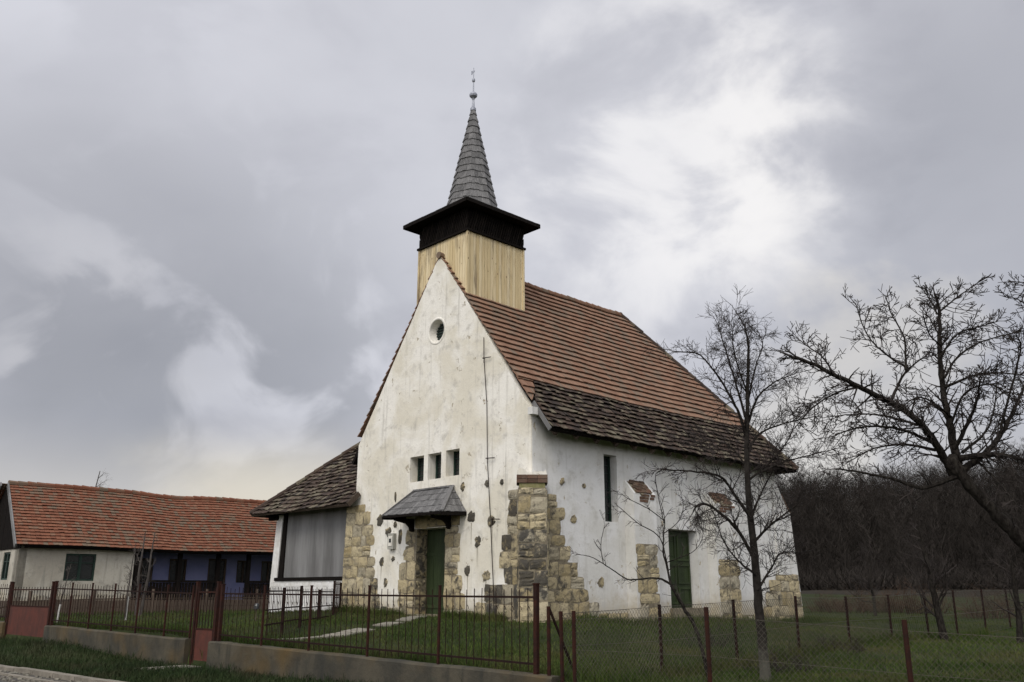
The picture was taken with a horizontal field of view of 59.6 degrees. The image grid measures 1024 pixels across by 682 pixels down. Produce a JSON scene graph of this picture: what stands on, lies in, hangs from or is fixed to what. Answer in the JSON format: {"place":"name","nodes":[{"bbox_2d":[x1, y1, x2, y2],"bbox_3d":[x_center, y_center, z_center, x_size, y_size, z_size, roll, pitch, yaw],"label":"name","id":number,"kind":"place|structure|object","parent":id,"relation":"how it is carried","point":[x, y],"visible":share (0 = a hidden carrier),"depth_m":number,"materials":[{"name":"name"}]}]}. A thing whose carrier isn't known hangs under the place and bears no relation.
{"place":"outdoors","nodes":[
{"label":"outdoors","id":0,"kind":"place"},
{"bbox_2d":[0,670,81,681],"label":"road","id":1,"kind":"structure","parent":0,"point":[14,678],"depth_m":17.18,"materials":[{"name":"stone"}]},
{"bbox_2d":[271,616,426,640],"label":"path","id":2,"kind":"structure","parent":0,"point":[349,631],"depth_m":21.29,"materials":[{"name":"grey concrete"}]},
{"bbox_2d":[0,504,1023,681],"bbox_3d":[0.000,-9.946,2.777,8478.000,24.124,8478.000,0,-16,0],"label":"ground","id":3,"kind":"structure","parent":0,"point":[810,593],"depth_m":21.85,"materials":[{"name":"green plant"}]},
{"bbox_2d":[0,621,5,638],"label":"retaining wall","id":4,"kind":"structure","parent":3,"relation":"on","point":[2,626],"depth_m":27.60,"materials":[{"name":"concrete"}]},
{"bbox_2d":[0,582,10,621],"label":"iron fence","id":5,"kind":"object","parent":4,"relation":"on","point":[5,616],"visible":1,"depth_m":28.06,"materials":[{"name":"brown metal"}]},
{"bbox_2d":[0,664,124,681],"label":"kerb","id":6,"kind":"structure","parent":3,"relation":"on","point":[54,674],"depth_m":17.31,"materials":[{"name":"grey concrete"}]},
{"bbox_2d":[44,565,80,622],"bbox_3d":[-14.268,8.053,28.410,0.494,1.906,0.940,-15,-21,43],"label":"sapling","id":7,"kind":"object","parent":3,"relation":"on","point":[63,593],"visible":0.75,"depth_m":28.37,"materials":[{"name":"plant"}]},
{"bbox_2d":[95,472,111,486],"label":"roof tree","id":8,"kind":"object","parent":3,"relation":"on","point":[98,477],"visible":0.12,"depth_m":57.95,"materials":[{"name":"grey plant"}]},
{"bbox_2d":[42,625,190,664],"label":"retaining wall","id":9,"kind":"structure","parent":3,"relation":"on","point":[158,648],"depth_m":22.04,"materials":[{"name":"concrete"}]},
{"bbox_2d":[4,581,54,637],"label":"metal gate","id":10,"kind":"structure","parent":9,"relation":"attached to","point":[32,620],"depth_m":26.68,"materials":[{"name":"metal"}]},
{"bbox_2d":[50,581,194,637],"bbox_3d":[-10.261,6.920,23.105,7.891,1.443,0.085,-14,-21,40],"label":"iron fence","id":11,"kind":"object","parent":9,"relation":"on","point":[54,604],"visible":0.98,"depth_m":22.97,"materials":[{"name":"brown metal"}]},
{"bbox_2d":[109,544,142,619],"bbox_3d":[-12.600,7.985,29.508,0.823,2.565,1.144,-7,-17,25],"label":"sapling","id":12,"kind":"object","parent":3,"relation":"on","point":[128,598],"visible":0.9,"depth_m":29.28,"materials":[{"name":"plant"}]},
{"bbox_2d":[0,589,268,615],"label":"paling fence","id":13,"kind":"object","parent":3,"relation":"on","point":[145,606],"visible":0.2,"depth_m":34.05,"materials":[{"name":"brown wood"}]},
{"bbox_2d":[0,480,276,614],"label":"farmhouse","id":14,"kind":"object","parent":3,"relation":"on","point":[50,533],"visible":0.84,"depth_m":37.70,"materials":[{"name":"paint"}]},
{"bbox_2d":[1,552,10,579],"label":"window","id":15,"kind":"structure","parent":14,"relation":"in","point":[7,554],"depth_m":34.98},
{"bbox_2d":[63,553,95,580],"bbox_3d":[-17.152,8.972,35.442,1.160,1.040,0.090,14,-21,-42],"label":"window","id":16,"kind":"structure","parent":14,"relation":"in","point":[82,568],"depth_m":35.44,"materials":[{"name":"black glass"}]},
{"bbox_2d":[138,558,153,579],"bbox_3d":[-15.992,9.843,38.508,1.000,0.950,0.090,14,-21,-42],"label":"window","id":17,"kind":"structure","parent":14,"relation":"in","point":[144,560],"depth_m":38.68,"materials":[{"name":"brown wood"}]},
{"bbox_2d":[168,559,186,579],"bbox_3d":[-14.837,10.141,39.574,0.800,0.950,0.090,14,-21,-42],"label":"window","id":18,"kind":"structure","parent":14,"relation":"in","point":[173,562],"depth_m":39.54,"materials":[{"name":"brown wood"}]},
{"bbox_2d":[207,559,226,594],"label":"door","id":19,"kind":"structure","parent":14,"relation":"in","point":[212,562],"depth_m":40.80,"materials":[{"name":"brown wood"}]},
{"bbox_2d":[236,560,245,582],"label":"window","id":20,"kind":"structure","parent":14,"relation":"in","point":[241,565],"depth_m":41.61,"materials":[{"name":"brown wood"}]},
{"bbox_2d":[260,561,271,580],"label":"window","id":21,"kind":"structure","parent":14,"relation":"in","point":[266,567],"depth_m":42.48,"materials":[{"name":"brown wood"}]},
{"bbox_2d":[130,532,160,615],"bbox_3d":[-13.352,8.502,32.477,1.091,3.057,1.105,7,-17,-24],"label":"young tree","id":22,"kind":"object","parent":3,"relation":"on","point":[146,582],"visible":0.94,"depth_m":32.37,"materials":[{"name":"grey plant"}]},
{"bbox_2d":[143,665,200,669],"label":"stepping slab","id":23,"kind":"structure","parent":3,"relation":"on","point":[173,665],"depth_m":19.45,"materials":[{"name":"stone"}]},
{"bbox_2d":[0,632,372,681],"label":"verge grass","id":24,"kind":"structure","parent":3,"relation":"on","point":[107,669],"depth_m":18.58,"materials":[{"name":"green plant"}]},
{"bbox_2d":[253,603,258,620],"bbox_3d":[-7.391,7.937,25.817,0.174,0.700,0.174,0,-16,0],"label":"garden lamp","id":25,"kind":"object","parent":3,"relation":"on","point":[256,606],"visible":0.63,"depth_m":25.82,"materials":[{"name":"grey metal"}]},
{"bbox_2d":[264,581,341,637],"bbox_3d":[-5.322,7.143,23.745,0.120,1.568,10.085,0,-16,-2],"label":"yard fence","id":26,"kind":"object","parent":3,"relation":"on","point":[319,591],"visible":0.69,"depth_m":22.20,"materials":[{"name":"metal"}]},
{"bbox_2d":[206,641,559,681],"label":"retaining wall","id":27,"kind":"structure","parent":3,"relation":"on","point":[304,663],"depth_m":16.40,"materials":[{"name":"concrete"}]},
{"bbox_2d":[189,581,221,664],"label":"metal gate","id":28,"kind":"structure","parent":27,"relation":"attached to","point":[200,641],"depth_m":20.05,"materials":[{"name":"metal"}]},
{"bbox_2d":[217,583,539,673],"bbox_3d":[-3.021,5.284,16.705,9.283,1.484,0.085,-14,-21,40],"label":"iron fence","id":29,"kind":"object","parent":27,"relation":"on","point":[536,651],"visible":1,"depth_m":15.96,"materials":[{"name":"brown metal"}]},
{"bbox_2d":[547,606,572,675],"bbox_3d":[0.745,4.583,13.662,0.533,1.020,0.061,12,-19,-36],"label":"fence post","id":30,"kind":"object","parent":27,"relation":"on","point":[549,611],"visible":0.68,"depth_m":13.55,"materials":[{"name":"metal"}]},
{"bbox_2d":[249,68,803,622],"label":"church","id":31,"kind":"structure","parent":3,"relation":"on","point":[513,428],"depth_m":27.80,"materials":[{"name":"beige paint"}]},
{"bbox_2d":[394,529,416,614],"bbox_3d":[-3.244,7.103,27.023,0.095,2.739,1.074,14,-21,-42],"label":"door stone","id":32,"kind":"structure","parent":31,"relation":"in","point":[406,582],"depth_m":26.92,"materials":[{"name":"beige stone"}]},
{"bbox_2d":[417,458,423,481],"bbox_3d":[-2.690,4.011,27.790,0.080,0.780,0.690,14,-21,-42],"label":"window","id":33,"kind":"structure","parent":31,"relation":"in","point":[420,477],"depth_m":27.94,"materials":[{"name":"black glass"}]},
{"bbox_2d":[425,528,444,613],"bbox_3d":[-2.100,6.907,26.485,0.075,2.640,1.360,14,-21,-42],"label":"door","id":34,"kind":"structure","parent":31,"relation":"in","point":[435,554],"depth_m":26.70,"materials":[{"name":"wood"}]},
{"bbox_2d":[428,317,445,344],"bbox_3d":[-2.262,-0.288,28.234,0.316,0.900,0.900,14,-21,-42],"label":"round window","id":35,"kind":"structure","parent":31,"relation":"in","point":[441,331],"depth_m":28.31,"materials":[{"name":"beige paint"}]},
{"bbox_2d":[435,455,440,478],"bbox_3d":[-2.095,3.834,27.195,0.080,0.780,0.630,14,-21,-42],"label":"window","id":36,"kind":"structure","parent":31,"relation":"in","point":[438,457],"depth_m":27.34,"materials":[{"name":"black glass"}]},
{"bbox_2d":[443,525,464,613],"bbox_3d":[-1.627,6.628,25.403,0.097,2.712,0.964,14,-21,-42],"label":"door stone","id":37,"kind":"structure","parent":31,"relation":"in","point":[452,581],"depth_m":25.49,"materials":[{"name":"beige stone"}]},
{"bbox_2d":[453,451,459,475],"bbox_3d":[-1.510,3.652,26.617,0.080,0.780,0.620,14,-21,-42],"label":"window","id":38,"kind":"structure","parent":31,"relation":"in","point":[456,453],"depth_m":26.75,"materials":[{"name":"black glass"}]},
{"bbox_2d":[604,456,611,521],"bbox_3d":[2.672,4.349,26.285,0.590,1.940,0.105,14,-21,-42],"label":"window","id":39,"kind":"structure","parent":31,"relation":"in","point":[607,481],"depth_m":26.38,"materials":[{"name":"black glass"}]},
{"bbox_2d":[668,531,691,607],"bbox_3d":[5.135,7.130,27.935,1.432,2.310,0.080,14,-21,-42],"label":"door","id":40,"kind":"structure","parent":31,"relation":"in","point":[682,575],"depth_m":28.05,"materials":[{"name":"green wood"}]},
{"bbox_2d":[561,462,710,681],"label":"sapling","id":41,"kind":"object","parent":3,"relation":"on","point":[685,611],"visible":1,"depth_m":12.94,"materials":[{"name":"brown plant"}]},
{"bbox_2d":[680,607,743,647],"bbox_3d":[4.470,6.653,20.653,1.262,0.953,1.689,6,-17,-22],"label":"bush","id":42,"kind":"object","parent":3,"relation":"on","point":[710,633],"visible":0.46,"depth_m":20.37,"materials":[{"name":"green plant"}]},
{"bbox_2d":[632,284,857,681],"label":"bare tree","id":43,"kind":"object","parent":3,"relation":"on","point":[749,510],"visible":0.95,"depth_m":14.70,"materials":[{"name":"brown plant"}]},
{"bbox_2d":[732,645,824,675],"bbox_3d":[4.641,5.473,15.409,1.383,0.611,1.160,4,-16,-15],"label":"bush","id":44,"kind":"object","parent":3,"relation":"on","point":[783,663],"visible":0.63,"depth_m":15.38,"materials":[{"name":"green plant"}]},
{"bbox_2d":[559,589,1023,681],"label":"chain link fence","id":45,"kind":"object","parent":3,"relation":"on","point":[797,625],"visible":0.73,"depth_m":18.70,"materials":[{"name":"metal"}]},
{"bbox_2d":[572,607,1023,681],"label":"chain link fence","id":46,"kind":"object","parent":3,"relation":"on","point":[907,653],"visible":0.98,"depth_m":11.15,"materials":[{"name":"metal"}]},
{"bbox_2d":[803,589,872,612],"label":"bush","id":47,"kind":"object","parent":3,"relation":"on","point":[837,602],"visible":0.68,"depth_m":47.74,"materials":[{"name":"plant"}]},
{"bbox_2d":[842,538,892,616],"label":"orchard tree","id":48,"kind":"object","parent":3,"relation":"on","point":[869,583],"visible":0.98,"depth_m":44.55,"materials":[{"name":"brown plant"}]},
{"bbox_2d":[828,582,906,611],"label":"bush","id":49,"kind":"object","parent":3,"relation":"on","point":[867,596],"visible":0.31,"depth_m":49.74,"materials":[{"name":"plant"}]},
{"bbox_2d":[760,271,1023,552],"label":"bare tree","id":50,"kind":"object","parent":3,"relation":"on","point":[955,467],"visible":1,"depth_m":11.39,"materials":[{"name":"brown plant"}]},
{"bbox_2d":[775,440,1023,582],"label":"forest","id":51,"kind":"object","parent":3,"relation":"on","point":[954,495],"visible":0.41,"depth_m":112.23,"materials":[{"name":"brown plant"}]},
{"bbox_2d":[792,484,1023,590],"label":"undergrowth","id":52,"kind":"object","parent":3,"relation":"on","point":[812,580],"visible":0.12,"depth_m":95.49,"materials":[{"name":"brown plant"}]},
{"bbox_2d":[858,575,958,613],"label":"bush","id":53,"kind":"object","parent":3,"relation":"on","point":[904,600],"visible":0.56,"depth_m":47.48,"materials":[{"name":"brown plant"}]},
{"bbox_2d":[895,517,972,640],"bbox_3d":[11.013,6.310,23.673,1.995,3.323,1.935,-14,-21,42],"label":"orchard tree","id":54,"kind":"object","parent":3,"relation":"on","point":[936,605],"visible":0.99,"depth_m":23.62,"materials":[{"name":"brown plant"}]},
{"bbox_2d":[948,577,1023,618],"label":"bush","id":55,"kind":"object","parent":3,"relation":"on","point":[986,608],"visible":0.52,"depth_m":42.12,"materials":[{"name":"plant"}]},
{"bbox_2d":[974,532,1023,643],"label":"orchard tree","id":56,"kind":"object","parent":3,"relation":"on","point":[1013,577],"visible":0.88,"depth_m":22.12,"materials":[{"name":"brown plant"}]},
{"bbox_2d":[0,0,1023,513],"label":"sky","id":57,"kind":"structure","parent":0,"point":[209,264],"materials":[{"name":"grey"}]},
{"bbox_2d":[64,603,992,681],"bbox_3d":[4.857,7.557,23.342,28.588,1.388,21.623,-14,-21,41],"label":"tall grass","id":58,"kind":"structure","parent":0,"point":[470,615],"depth_m":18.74,"materials":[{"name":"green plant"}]}
]}

